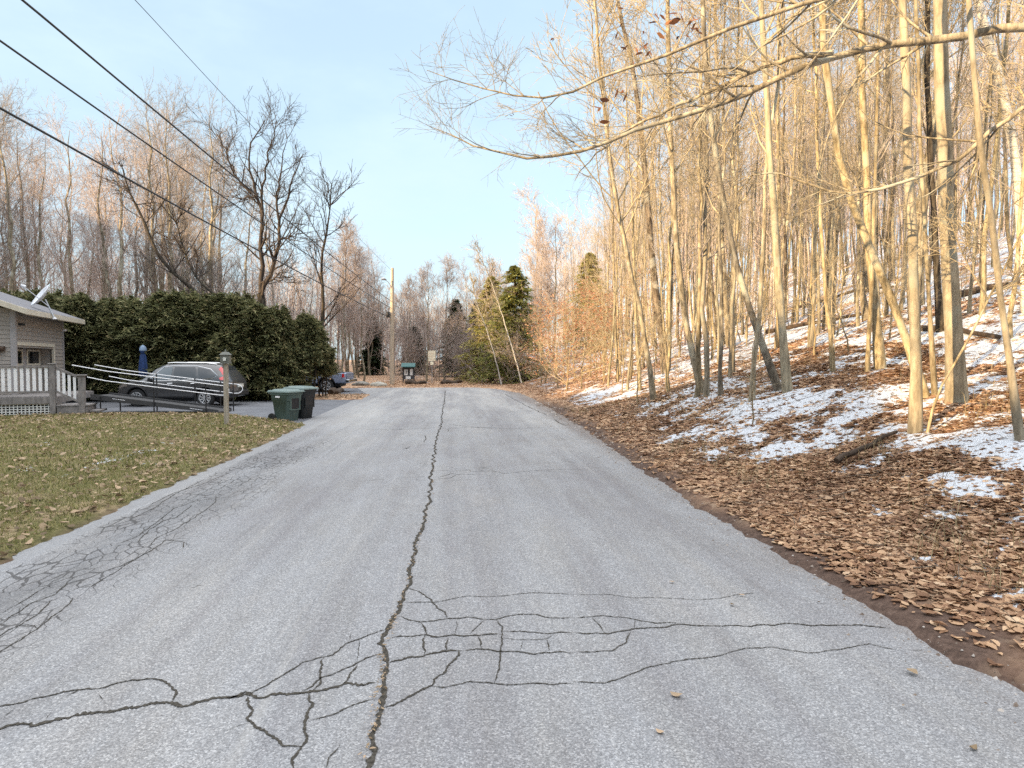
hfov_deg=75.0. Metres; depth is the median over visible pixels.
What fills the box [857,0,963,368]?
bare tree
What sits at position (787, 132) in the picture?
bare tree
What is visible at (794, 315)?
young tree
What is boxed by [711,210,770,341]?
sapling
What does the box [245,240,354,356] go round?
brush thicket
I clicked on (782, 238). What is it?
young tree
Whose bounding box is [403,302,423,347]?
bare tree
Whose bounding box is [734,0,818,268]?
bare tree
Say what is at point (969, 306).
young tree
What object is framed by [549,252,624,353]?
conifer tree
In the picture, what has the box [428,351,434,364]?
road sign
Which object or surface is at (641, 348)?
sapling
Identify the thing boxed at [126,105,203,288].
bare tree
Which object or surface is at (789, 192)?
young tree
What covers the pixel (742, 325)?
young tree
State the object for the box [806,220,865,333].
sapling
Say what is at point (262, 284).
bare tree
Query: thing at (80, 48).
power cable
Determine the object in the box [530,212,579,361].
bare tree
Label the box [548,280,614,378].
beech shrub
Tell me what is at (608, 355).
sapling
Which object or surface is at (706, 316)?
sapling
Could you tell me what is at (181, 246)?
bare tree
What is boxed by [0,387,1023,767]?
road
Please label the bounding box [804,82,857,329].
young tree
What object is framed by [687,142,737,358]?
young tree
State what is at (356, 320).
bare tree
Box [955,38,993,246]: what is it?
bare tree
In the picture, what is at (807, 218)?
young tree
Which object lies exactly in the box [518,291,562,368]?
brush thicket
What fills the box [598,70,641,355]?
bare tree
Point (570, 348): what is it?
beech shrub
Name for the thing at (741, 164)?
bare tree
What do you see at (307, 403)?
wheelie bin
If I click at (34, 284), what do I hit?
bare tree
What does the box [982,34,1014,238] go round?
bare tree
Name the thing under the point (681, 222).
young tree
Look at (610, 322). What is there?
sapling
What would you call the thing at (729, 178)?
young tree
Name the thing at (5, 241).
bare tree
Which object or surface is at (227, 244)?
bare tree
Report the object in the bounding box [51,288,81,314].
cedar tree
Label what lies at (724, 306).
sapling
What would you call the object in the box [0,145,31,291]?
bare tree
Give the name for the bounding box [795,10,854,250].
bare tree
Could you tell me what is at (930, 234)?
young tree
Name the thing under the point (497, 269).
bare tree
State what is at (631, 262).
bare tree
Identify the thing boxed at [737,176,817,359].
sapling
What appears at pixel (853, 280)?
young tree
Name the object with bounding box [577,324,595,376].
sapling
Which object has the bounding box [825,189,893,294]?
sapling
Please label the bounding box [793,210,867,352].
sapling
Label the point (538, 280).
bare tree
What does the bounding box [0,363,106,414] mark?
porch
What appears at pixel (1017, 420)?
bare tree
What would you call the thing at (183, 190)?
bare tree
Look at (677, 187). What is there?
young tree
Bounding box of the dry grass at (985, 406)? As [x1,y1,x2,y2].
[565,343,1023,594]
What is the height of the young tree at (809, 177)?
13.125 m
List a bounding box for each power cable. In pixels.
[0,40,389,307]
[0,107,387,316]
[21,0,390,300]
[135,0,388,267]
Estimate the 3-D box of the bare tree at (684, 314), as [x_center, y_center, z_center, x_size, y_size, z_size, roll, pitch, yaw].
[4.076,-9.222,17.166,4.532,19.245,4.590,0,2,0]
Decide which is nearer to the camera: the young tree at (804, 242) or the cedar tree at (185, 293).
the cedar tree at (185, 293)
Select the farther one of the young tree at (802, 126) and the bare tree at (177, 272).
the bare tree at (177, 272)
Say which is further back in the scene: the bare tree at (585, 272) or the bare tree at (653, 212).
the bare tree at (585, 272)
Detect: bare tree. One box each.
[0,76,60,292]
[0,86,37,284]
[0,87,34,289]
[0,97,63,290]
[0,121,77,289]
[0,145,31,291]
[0,147,57,291]
[0,192,12,284]
[0,199,17,281]
[1,156,63,289]
[1,168,56,291]
[2,146,78,285]
[7,155,57,289]
[18,91,114,297]
[24,191,85,295]
[25,139,95,293]
[44,116,150,298]
[46,185,118,300]
[57,152,132,289]
[58,184,129,299]
[60,93,167,297]
[72,173,141,301]
[76,173,137,298]
[83,198,131,298]
[87,140,200,295]
[106,120,176,300]
[106,152,167,302]
[107,123,178,297]
[108,69,202,298]
[117,103,207,291]
[119,76,205,293]
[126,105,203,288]
[129,133,200,289]
[146,143,226,291]
[146,191,218,294]
[154,127,215,289]
[154,172,209,293]
[156,134,215,283]
[157,121,225,290]
[162,78,264,293]
[162,128,249,292]
[165,140,240,293]
[177,79,343,315]
[183,130,259,295]
[185,128,242,292]
[192,167,247,293]
[217,160,283,294]
[235,180,290,305]
[293,155,365,391]
[298,253,328,327]
[301,272,336,341]
[323,238,369,377]
[325,211,367,371]
[327,261,354,371]
[328,222,385,372]
[330,251,355,361]
[333,269,352,371]
[334,277,375,377]
[335,235,373,371]
[340,246,382,380]
[341,270,381,368]
[351,251,383,375]
[358,274,380,331]
[359,240,391,322]
[360,268,385,343]
[362,254,386,372]
[375,287,397,346]
[375,299,388,373]
[383,282,400,370]
[383,296,403,353]
[394,271,421,379]
[394,283,414,362]
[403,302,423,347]
[406,276,423,328]
[407,260,455,380]
[412,266,435,374]
[419,317,437,374]
[430,253,463,379]
[448,257,472,330]
[449,305,469,377]
[450,308,462,378]
[466,279,482,340]
[470,253,488,319]
[482,255,503,320]
[491,0,731,399]
[503,176,577,351]
[523,252,552,364]
[526,209,554,362]
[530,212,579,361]
[531,249,558,358]
[531,256,561,366]
[559,240,575,348]
[560,267,566,348]
[563,209,584,356]
[564,0,722,372]
[569,252,577,306]
[580,211,612,366]
[581,219,592,345]
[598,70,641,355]
[602,152,622,301]
[604,0,737,394]
[617,160,658,337]
[620,186,646,343]
[623,161,646,307]
[630,48,693,299]
[634,115,669,264]
[634,166,648,295]
[635,62,674,347]
[636,40,671,345]
[650,88,697,345]
[656,0,781,390]
[657,177,672,304]
[658,154,685,328]
[662,151,682,337]
[666,0,775,346]
[672,96,716,320]
[674,0,740,336]
[677,154,696,315]
[680,18,731,338]
[690,0,883,393]
[695,5,744,327]
[711,102,729,305]
[720,72,751,298]
[727,116,753,225]
[730,0,816,348]
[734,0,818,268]
[735,49,787,289]
[736,0,895,371]
[740,168,753,257]
[743,119,767,269]
[748,106,774,284]
[750,3,792,225]
[751,1,818,305]
[752,0,822,280]
[755,45,787,228]
[780,0,825,316]
[781,12,820,321]
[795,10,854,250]
[803,46,832,270]
[804,0,932,320]
[806,2,856,286]
[824,72,854,263]
[829,60,855,274]
[830,0,889,326]
[834,2,885,289]
[834,77,855,266]
[838,5,913,280]
[838,93,855,274]
[846,18,900,254]
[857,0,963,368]
[865,0,999,331]
[867,2,894,196]
[868,0,979,318]
[869,0,949,256]
[884,4,922,199]
[889,67,901,255]
[896,0,1019,324]
[896,0,1023,432]
[914,0,980,394]
[915,9,959,184]
[936,43,967,229]
[953,58,970,216]
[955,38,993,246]
[955,66,988,224]
[957,41,978,179]
[958,91,973,230]
[962,0,1023,314]
[963,0,1020,202]
[966,0,1023,440]
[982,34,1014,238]
[996,1,1023,141]
[999,7,1023,219]
[1000,7,1023,229]
[1001,19,1023,143]
[1003,0,1023,245]
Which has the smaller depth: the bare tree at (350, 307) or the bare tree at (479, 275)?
the bare tree at (350, 307)
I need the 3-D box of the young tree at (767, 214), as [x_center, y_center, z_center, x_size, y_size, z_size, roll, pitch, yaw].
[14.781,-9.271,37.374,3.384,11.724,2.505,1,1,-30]
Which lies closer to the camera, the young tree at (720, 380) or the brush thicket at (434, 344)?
the young tree at (720, 380)
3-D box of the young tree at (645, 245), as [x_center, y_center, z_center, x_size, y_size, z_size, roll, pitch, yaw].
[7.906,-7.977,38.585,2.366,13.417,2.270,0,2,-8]
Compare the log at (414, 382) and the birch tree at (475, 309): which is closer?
the birch tree at (475, 309)
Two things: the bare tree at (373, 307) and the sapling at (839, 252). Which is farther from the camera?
the bare tree at (373, 307)
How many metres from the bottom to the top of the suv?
1.731 m
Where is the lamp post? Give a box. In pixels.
[219,349,231,424]
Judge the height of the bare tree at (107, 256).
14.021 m
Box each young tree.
[583,40,638,382]
[584,148,623,369]
[585,196,620,360]
[586,198,621,345]
[591,125,634,360]
[592,137,626,357]
[594,114,638,385]
[596,115,627,376]
[597,2,659,390]
[602,65,710,392]
[602,121,645,363]
[614,177,631,334]
[615,75,679,390]
[617,83,657,346]
[618,200,648,328]
[619,66,668,378]
[620,82,658,367]
[623,9,666,360]
[626,163,695,341]
[628,107,656,321]
[634,136,667,349]
[641,0,784,397]
[654,102,697,367]
[656,139,683,276]
[657,46,748,380]
[661,0,756,395]
[666,53,716,346]
[667,99,696,356]
[669,135,694,323]
[672,131,692,262]
[675,0,781,397]
[675,189,707,337]
[681,55,715,329]
[681,125,755,349]
[685,155,716,332]
[686,147,717,330]
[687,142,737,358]
[698,0,805,373]
[707,0,791,376]
[709,0,815,401]
[709,73,764,348]
[710,1,752,363]
[711,178,728,316]
[712,32,758,343]
[712,190,725,302]
[713,47,762,334]
[713,110,751,325]
[726,139,744,311]
[726,165,746,300]
[738,24,791,338]
[738,135,773,321]
[747,126,765,267]
[752,125,791,313]
[754,120,769,303]
[758,187,788,295]
[760,113,791,306]
[768,10,847,346]
[768,177,809,272]
[773,66,800,307]
[776,63,823,322]
[780,118,811,304]
[782,21,828,322]
[785,9,852,325]
[785,19,818,324]
[786,111,825,278]
[788,166,804,287]
[789,59,890,315]
[792,82,842,299]
[793,127,812,289]
[795,39,838,263]
[798,34,858,333]
[800,22,869,334]
[804,0,874,346]
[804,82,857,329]
[804,187,811,281]
[805,69,835,239]
[806,62,870,313]
[808,70,847,290]
[819,110,849,285]
[830,86,854,290]
[839,82,880,303]
[842,104,899,259]
[848,10,902,185]
[849,29,899,275]
[851,0,933,371]
[852,0,915,315]
[852,1,900,243]
[853,0,925,314]
[869,0,931,310]
[878,49,955,303]
[878,104,899,265]
[888,3,965,305]
[890,9,922,135]
[900,43,951,253]
[909,2,976,176]
[912,10,968,281]
[917,0,992,230]
[949,0,1000,209]
[951,39,1001,171]
[952,0,1023,266]
[953,14,1023,338]
[954,57,1009,253]
[955,0,1022,313]
[965,0,1023,269]
[967,1,1022,282]
[1000,2,1023,166]
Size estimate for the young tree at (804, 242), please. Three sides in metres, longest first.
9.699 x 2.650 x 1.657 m
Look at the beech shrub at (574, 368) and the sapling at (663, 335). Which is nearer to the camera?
the sapling at (663, 335)
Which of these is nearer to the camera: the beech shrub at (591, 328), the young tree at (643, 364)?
the young tree at (643, 364)
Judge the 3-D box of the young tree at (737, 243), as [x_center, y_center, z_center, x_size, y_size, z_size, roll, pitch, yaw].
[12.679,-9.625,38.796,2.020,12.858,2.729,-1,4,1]
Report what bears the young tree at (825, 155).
on the ground at (914, 623)
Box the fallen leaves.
[368,281,1023,665]
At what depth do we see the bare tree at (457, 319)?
58.24 m
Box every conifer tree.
[356,318,389,374]
[395,326,432,374]
[433,299,467,376]
[446,276,525,381]
[454,302,489,377]
[466,265,552,383]
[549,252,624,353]
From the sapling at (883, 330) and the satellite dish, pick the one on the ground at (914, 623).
the sapling at (883, 330)
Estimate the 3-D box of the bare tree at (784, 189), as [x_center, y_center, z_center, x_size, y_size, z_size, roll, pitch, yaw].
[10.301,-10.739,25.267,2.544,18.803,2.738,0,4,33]
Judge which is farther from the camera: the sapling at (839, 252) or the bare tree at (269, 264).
the bare tree at (269, 264)
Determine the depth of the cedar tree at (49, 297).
29.22 m
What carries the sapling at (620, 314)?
on the ground at (914, 623)
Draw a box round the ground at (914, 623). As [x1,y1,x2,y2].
[0,215,1023,691]
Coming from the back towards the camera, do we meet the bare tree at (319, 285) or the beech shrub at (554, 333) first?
the bare tree at (319, 285)
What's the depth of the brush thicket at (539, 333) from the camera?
57.23 m
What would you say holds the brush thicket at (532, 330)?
on the ground at (914, 623)
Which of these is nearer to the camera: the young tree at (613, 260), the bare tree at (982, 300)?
the bare tree at (982, 300)
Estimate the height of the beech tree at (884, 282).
17.221 m
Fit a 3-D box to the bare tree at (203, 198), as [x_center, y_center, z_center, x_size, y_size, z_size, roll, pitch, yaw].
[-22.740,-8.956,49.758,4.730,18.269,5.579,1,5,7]
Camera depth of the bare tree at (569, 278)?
74.48 m
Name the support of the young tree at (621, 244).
on the ground at (914, 623)
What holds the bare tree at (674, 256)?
on the ground at (914, 623)
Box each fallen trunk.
[765,313,860,333]
[799,286,893,307]
[833,430,897,463]
[921,325,1001,338]
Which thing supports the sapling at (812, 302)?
on the ground at (914, 623)
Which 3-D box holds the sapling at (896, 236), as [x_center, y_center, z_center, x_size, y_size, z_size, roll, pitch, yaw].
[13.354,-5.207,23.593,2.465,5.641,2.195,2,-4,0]
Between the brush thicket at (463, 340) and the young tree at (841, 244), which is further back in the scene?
the brush thicket at (463, 340)
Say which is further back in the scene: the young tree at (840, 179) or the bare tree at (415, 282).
the bare tree at (415, 282)
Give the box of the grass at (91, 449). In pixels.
[0,411,302,557]
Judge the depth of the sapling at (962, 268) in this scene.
20.68 m
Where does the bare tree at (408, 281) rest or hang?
on the ground at (914, 623)
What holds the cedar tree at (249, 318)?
on the ground at (914, 623)
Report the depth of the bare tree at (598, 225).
44.14 m
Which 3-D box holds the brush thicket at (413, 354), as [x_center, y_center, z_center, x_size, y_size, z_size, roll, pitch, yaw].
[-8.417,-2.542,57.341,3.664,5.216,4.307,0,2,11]
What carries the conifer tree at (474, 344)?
on the ground at (914, 623)
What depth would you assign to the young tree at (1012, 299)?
14.10 m
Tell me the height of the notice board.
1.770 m
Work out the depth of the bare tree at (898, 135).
55.36 m
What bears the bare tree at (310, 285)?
on the ground at (914, 623)
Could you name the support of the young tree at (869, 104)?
on the ground at (914, 623)
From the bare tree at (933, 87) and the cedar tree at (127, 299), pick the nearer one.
the cedar tree at (127, 299)
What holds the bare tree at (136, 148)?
on the ground at (914, 623)
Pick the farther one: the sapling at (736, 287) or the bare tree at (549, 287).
the bare tree at (549, 287)
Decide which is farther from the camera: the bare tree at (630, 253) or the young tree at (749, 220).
the bare tree at (630, 253)
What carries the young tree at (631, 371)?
on the ground at (914, 623)
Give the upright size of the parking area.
0.001 m
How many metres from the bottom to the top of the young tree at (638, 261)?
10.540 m
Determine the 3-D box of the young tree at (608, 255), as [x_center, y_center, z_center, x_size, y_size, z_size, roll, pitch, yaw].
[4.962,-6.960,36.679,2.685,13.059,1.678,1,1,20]
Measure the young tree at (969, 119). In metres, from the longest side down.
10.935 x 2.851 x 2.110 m
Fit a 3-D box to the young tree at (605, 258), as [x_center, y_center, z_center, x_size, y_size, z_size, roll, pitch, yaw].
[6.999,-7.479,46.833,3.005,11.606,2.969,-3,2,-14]
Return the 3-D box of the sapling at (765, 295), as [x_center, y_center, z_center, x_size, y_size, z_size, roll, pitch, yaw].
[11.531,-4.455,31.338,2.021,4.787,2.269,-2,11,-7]
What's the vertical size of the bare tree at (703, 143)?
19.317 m
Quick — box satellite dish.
[20,284,56,319]
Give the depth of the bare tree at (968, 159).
54.38 m
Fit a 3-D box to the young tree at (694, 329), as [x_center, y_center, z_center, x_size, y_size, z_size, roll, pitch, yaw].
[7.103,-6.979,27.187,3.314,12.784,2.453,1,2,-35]
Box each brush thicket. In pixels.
[207,266,269,307]
[214,243,303,315]
[243,272,329,340]
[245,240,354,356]
[329,335,347,371]
[366,331,424,379]
[379,296,444,379]
[389,325,430,379]
[411,325,455,379]
[413,306,467,379]
[435,325,476,380]
[440,317,477,378]
[449,303,478,374]
[454,311,489,371]
[458,329,490,380]
[461,256,535,381]
[477,299,560,362]
[485,318,541,384]
[490,282,566,379]
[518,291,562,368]
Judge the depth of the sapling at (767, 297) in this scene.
24.15 m
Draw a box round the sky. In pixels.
[0,0,1023,359]
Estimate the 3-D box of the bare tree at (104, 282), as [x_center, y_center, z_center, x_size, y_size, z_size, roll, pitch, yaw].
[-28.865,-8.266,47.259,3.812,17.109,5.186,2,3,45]
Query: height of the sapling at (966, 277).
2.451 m
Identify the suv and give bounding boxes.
[118,362,248,406]
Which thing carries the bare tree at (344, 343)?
on the ground at (914, 623)
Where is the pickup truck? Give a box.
[305,372,356,391]
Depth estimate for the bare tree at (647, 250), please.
64.06 m
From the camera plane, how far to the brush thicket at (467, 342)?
56.58 m
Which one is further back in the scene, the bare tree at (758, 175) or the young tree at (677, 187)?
the bare tree at (758, 175)
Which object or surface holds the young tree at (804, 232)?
on the ground at (914, 623)
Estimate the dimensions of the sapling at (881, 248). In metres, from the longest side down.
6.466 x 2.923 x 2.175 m
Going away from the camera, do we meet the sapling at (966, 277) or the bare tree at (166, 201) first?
the sapling at (966, 277)
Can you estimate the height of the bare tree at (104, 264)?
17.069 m
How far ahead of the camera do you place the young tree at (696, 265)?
46.90 m
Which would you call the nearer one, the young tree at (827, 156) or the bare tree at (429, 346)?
the young tree at (827, 156)
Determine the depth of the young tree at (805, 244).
46.65 m
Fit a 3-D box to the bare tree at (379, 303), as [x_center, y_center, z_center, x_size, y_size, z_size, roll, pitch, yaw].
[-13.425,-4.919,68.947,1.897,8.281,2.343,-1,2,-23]
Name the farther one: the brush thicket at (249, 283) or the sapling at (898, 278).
the brush thicket at (249, 283)
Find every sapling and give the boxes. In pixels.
[538,288,587,383]
[550,298,576,383]
[576,290,612,379]
[577,267,622,372]
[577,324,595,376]
[582,318,600,373]
[591,247,649,392]
[591,325,619,382]
[594,266,638,359]
[594,330,621,379]
[602,272,632,359]
[606,288,650,366]
[607,294,666,402]
[619,226,671,362]
[620,292,649,371]
[637,300,669,399]
[644,273,685,374]
[658,327,687,379]
[660,314,687,388]
[690,222,757,340]
[705,288,716,335]
[706,276,737,341]
[707,264,744,358]
[708,188,771,346]
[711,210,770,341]
[711,298,729,360]
[712,289,747,340]
[718,297,799,423]
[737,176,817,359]
[741,238,787,328]
[742,258,772,334]
[745,244,782,328]
[746,239,794,338]
[746,259,769,312]
[755,118,861,354]
[762,243,796,346]
[764,238,810,330]
[788,210,843,321]
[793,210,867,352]
[795,134,888,335]
[795,260,822,309]
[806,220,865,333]
[806,248,845,353]
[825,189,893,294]
[843,148,906,315]
[863,246,906,338]
[868,245,899,312]
[876,170,937,338]
[877,166,931,294]
[882,234,906,302]
[882,248,941,341]
[886,220,923,306]
[940,224,980,300]
[958,230,979,300]
[983,45,1023,190]
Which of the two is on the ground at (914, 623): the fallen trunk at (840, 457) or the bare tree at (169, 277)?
the bare tree at (169, 277)
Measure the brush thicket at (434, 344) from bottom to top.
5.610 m
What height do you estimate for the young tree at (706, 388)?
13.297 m
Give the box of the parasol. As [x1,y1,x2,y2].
[138,345,147,377]
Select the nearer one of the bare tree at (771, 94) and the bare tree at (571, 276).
the bare tree at (771, 94)
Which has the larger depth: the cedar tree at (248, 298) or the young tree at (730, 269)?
the young tree at (730, 269)
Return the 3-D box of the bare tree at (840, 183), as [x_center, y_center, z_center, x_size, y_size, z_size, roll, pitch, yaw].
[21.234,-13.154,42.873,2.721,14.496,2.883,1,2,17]
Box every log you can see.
[327,387,343,394]
[405,380,426,383]
[440,380,462,383]
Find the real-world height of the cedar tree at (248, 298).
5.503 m
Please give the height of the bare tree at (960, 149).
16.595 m
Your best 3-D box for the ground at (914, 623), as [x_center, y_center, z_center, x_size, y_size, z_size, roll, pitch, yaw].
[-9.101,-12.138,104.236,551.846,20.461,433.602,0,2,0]
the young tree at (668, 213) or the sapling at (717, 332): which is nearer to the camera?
the sapling at (717, 332)
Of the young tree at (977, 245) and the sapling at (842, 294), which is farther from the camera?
the young tree at (977, 245)
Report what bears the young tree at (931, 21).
on the ground at (914, 623)
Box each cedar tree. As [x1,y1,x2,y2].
[0,288,23,307]
[15,287,76,390]
[46,291,116,400]
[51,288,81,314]
[65,294,136,400]
[76,297,167,394]
[100,288,206,391]
[116,294,142,304]
[139,290,233,378]
[181,288,199,298]
[191,291,273,389]
[205,301,312,400]
[233,290,257,305]
[247,303,315,399]
[294,310,338,386]
[308,344,340,395]
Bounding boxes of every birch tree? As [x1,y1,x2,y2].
[460,270,501,384]
[461,235,521,382]
[974,0,1023,312]
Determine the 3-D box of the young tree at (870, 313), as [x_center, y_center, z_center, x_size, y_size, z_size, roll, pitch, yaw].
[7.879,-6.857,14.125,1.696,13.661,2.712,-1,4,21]
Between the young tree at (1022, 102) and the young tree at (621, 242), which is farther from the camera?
the young tree at (621, 242)
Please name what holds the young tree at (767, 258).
on the ground at (914, 623)
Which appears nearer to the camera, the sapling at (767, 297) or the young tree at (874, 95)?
the young tree at (874, 95)
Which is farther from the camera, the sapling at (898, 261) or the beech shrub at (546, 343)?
the beech shrub at (546, 343)
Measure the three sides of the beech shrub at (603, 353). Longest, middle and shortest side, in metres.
4.539 x 3.782 x 3.558 m
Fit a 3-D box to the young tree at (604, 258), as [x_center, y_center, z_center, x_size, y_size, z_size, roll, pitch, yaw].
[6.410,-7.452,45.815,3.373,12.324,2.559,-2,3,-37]
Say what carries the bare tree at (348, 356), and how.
on the ground at (914, 623)
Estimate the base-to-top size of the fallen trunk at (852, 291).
0.616 m
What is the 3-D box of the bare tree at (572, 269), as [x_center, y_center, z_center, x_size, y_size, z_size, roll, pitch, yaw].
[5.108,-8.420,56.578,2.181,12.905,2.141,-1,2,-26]
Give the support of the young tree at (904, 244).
on the ground at (914, 623)
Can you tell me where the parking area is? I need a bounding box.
[315,388,363,393]
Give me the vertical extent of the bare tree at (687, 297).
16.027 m
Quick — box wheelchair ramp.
[72,365,242,413]
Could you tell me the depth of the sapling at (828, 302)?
16.62 m
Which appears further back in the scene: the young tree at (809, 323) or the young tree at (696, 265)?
the young tree at (696, 265)
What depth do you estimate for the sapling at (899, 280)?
21.87 m
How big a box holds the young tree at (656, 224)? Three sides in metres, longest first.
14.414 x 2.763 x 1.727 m
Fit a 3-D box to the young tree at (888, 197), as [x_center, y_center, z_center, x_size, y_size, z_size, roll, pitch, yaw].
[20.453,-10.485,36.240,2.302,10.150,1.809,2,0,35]
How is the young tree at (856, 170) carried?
on the ground at (914, 623)
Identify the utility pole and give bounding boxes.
[381,268,394,384]
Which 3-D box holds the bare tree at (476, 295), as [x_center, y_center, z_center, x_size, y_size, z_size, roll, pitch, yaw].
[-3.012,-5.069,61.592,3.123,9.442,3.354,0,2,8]
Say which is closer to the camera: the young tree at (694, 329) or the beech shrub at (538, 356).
the young tree at (694, 329)
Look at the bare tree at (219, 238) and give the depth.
58.34 m
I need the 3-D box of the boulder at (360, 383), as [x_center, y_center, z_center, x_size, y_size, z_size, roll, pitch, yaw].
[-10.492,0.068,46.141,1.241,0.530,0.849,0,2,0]
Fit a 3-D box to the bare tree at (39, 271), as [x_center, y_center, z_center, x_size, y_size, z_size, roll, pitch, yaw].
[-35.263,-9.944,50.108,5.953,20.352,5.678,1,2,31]
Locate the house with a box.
[0,292,84,404]
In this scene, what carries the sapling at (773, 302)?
on the ground at (914, 623)
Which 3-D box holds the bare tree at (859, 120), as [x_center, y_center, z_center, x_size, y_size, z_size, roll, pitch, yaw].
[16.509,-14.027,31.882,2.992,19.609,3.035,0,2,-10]
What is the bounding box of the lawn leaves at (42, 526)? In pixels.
[0,393,367,556]
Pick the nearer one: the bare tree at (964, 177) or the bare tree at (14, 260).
the bare tree at (14, 260)
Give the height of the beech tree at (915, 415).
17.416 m
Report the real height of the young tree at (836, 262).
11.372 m
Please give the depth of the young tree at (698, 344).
16.44 m
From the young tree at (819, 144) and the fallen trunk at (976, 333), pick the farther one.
the young tree at (819, 144)
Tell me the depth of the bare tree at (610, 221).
68.78 m
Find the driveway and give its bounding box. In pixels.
[66,400,351,422]
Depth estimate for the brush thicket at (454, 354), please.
60.72 m
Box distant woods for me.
[0,0,1023,374]
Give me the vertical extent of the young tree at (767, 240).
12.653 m
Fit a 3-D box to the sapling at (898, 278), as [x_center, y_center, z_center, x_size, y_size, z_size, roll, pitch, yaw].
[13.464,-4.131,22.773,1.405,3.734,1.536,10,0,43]
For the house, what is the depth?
24.20 m
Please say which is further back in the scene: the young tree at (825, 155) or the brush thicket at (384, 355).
the brush thicket at (384, 355)
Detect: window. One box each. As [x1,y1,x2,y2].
[17,349,22,365]
[26,349,40,364]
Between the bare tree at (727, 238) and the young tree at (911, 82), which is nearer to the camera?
the young tree at (911, 82)
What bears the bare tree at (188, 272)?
on the ground at (914, 623)
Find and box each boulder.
[351,381,368,385]
[370,381,386,385]
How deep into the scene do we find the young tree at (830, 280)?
26.78 m
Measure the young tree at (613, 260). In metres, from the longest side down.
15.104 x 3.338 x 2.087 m
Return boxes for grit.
[531,402,1023,750]
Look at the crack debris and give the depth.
3.78 m
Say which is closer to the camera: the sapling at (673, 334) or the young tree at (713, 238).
the sapling at (673, 334)
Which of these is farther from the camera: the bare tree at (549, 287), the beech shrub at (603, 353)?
the bare tree at (549, 287)
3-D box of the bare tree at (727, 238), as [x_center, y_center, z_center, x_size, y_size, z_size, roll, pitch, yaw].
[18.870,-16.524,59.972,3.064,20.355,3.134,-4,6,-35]
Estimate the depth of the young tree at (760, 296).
14.19 m
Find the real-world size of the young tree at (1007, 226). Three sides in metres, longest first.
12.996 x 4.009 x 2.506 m
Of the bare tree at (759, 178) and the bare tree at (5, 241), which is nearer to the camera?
the bare tree at (5, 241)
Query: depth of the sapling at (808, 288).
28.38 m
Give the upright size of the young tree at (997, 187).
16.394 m
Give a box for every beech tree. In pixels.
[390,0,1023,268]
[819,2,930,399]
[898,0,923,433]
[933,0,968,403]
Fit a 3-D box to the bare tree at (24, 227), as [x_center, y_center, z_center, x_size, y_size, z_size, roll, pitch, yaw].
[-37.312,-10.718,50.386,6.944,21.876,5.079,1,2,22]
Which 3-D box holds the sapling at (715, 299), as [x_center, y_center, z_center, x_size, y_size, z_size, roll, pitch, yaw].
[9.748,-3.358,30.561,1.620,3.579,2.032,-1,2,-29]
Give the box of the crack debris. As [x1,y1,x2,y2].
[357,438,437,758]
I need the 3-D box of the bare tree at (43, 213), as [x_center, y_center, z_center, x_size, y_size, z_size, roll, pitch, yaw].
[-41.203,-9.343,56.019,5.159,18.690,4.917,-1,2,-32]
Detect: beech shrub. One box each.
[508,290,578,382]
[513,308,567,384]
[525,290,588,387]
[525,297,600,390]
[531,278,625,388]
[537,303,585,375]
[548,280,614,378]
[552,275,616,379]
[568,284,621,368]
[576,292,643,379]
[587,287,640,360]
[604,272,658,375]
[625,264,702,363]
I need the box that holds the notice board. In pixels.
[401,363,415,382]
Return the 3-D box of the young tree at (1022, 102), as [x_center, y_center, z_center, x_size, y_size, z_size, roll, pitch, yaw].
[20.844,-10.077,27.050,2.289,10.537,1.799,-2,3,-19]
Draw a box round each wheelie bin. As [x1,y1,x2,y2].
[267,389,304,420]
[283,386,318,418]
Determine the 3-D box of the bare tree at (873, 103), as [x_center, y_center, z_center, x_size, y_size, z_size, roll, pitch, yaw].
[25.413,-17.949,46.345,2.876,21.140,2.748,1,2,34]
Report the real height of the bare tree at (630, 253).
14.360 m
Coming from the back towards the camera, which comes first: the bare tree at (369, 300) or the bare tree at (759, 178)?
the bare tree at (369, 300)
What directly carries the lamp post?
on the ground at (914, 623)
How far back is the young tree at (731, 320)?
18.36 m
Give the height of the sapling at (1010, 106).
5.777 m
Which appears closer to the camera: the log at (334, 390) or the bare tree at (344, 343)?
the log at (334, 390)
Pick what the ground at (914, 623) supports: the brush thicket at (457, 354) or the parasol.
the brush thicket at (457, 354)
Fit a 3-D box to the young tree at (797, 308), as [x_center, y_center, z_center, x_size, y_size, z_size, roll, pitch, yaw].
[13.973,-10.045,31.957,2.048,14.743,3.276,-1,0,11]
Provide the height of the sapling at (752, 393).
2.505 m
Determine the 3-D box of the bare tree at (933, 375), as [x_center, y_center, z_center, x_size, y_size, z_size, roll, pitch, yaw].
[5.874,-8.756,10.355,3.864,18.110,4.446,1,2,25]
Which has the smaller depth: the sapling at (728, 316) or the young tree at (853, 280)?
the sapling at (728, 316)
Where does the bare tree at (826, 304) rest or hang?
on the ground at (914, 623)
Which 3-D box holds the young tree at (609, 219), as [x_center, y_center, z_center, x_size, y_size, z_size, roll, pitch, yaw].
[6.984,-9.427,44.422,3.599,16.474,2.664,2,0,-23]
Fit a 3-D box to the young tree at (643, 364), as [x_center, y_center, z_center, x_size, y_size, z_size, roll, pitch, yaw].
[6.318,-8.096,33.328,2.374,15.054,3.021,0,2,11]
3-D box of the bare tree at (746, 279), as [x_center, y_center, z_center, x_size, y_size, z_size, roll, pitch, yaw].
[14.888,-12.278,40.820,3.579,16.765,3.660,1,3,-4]
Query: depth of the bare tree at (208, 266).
39.42 m
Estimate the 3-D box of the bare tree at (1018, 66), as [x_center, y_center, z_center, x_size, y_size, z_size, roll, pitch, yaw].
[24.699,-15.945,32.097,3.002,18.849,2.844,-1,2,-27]

